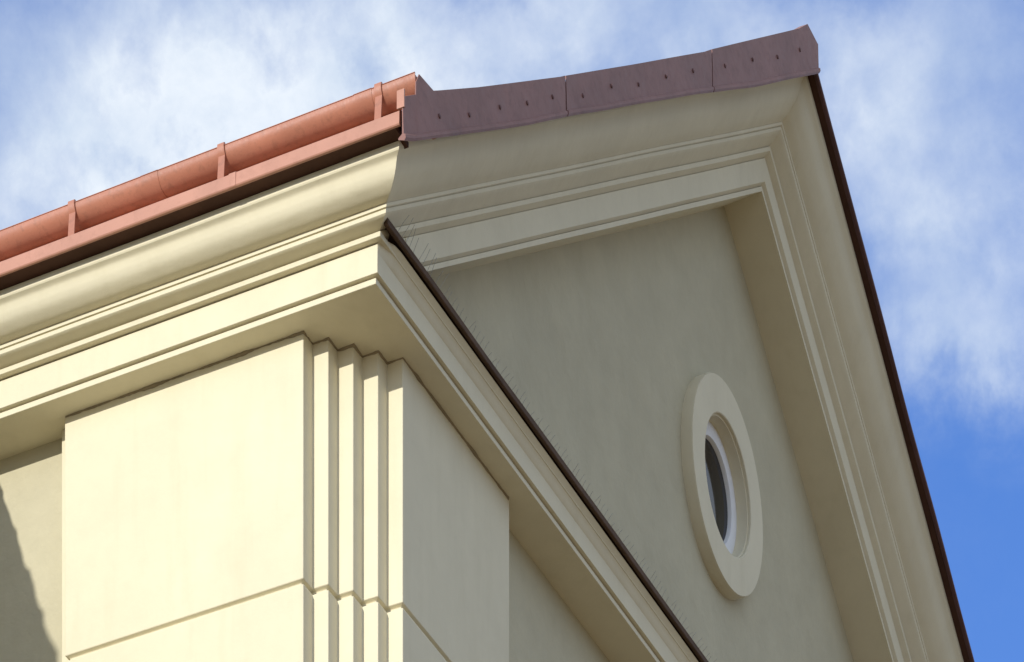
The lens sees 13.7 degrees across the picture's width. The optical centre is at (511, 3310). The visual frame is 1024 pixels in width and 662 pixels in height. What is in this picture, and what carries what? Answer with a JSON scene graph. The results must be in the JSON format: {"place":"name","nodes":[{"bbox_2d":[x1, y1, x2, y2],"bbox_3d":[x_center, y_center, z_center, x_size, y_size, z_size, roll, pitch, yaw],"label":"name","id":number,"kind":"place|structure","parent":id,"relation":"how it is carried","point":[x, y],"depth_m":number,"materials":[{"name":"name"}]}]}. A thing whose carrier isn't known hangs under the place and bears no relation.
{"place":"outdoors","nodes":[
{"label":"outdoors","id":0,"kind":"place"},
{"bbox_2d":[0,24,974,661],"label":"house","id":1,"kind":"structure","parent":0,"point":[584,366],"depth_m":22.87,"materials":[{"name":"beige paint"}]},
{"bbox_2d":[681,372,762,599],"bbox_3d":[1.239,-17.349,26.144,0.201,1.221,1.090,0,0,26],"label":"oval window","id":2,"kind":"structure","parent":1,"relation":"in","point":[721,483],"depth_m":26.16,"materials":[{"name":"beige paint"}]},
{"bbox_2d":[0,0,1023,661],"label":"sky","id":3,"kind":"structure","parent":0,"point":[924,99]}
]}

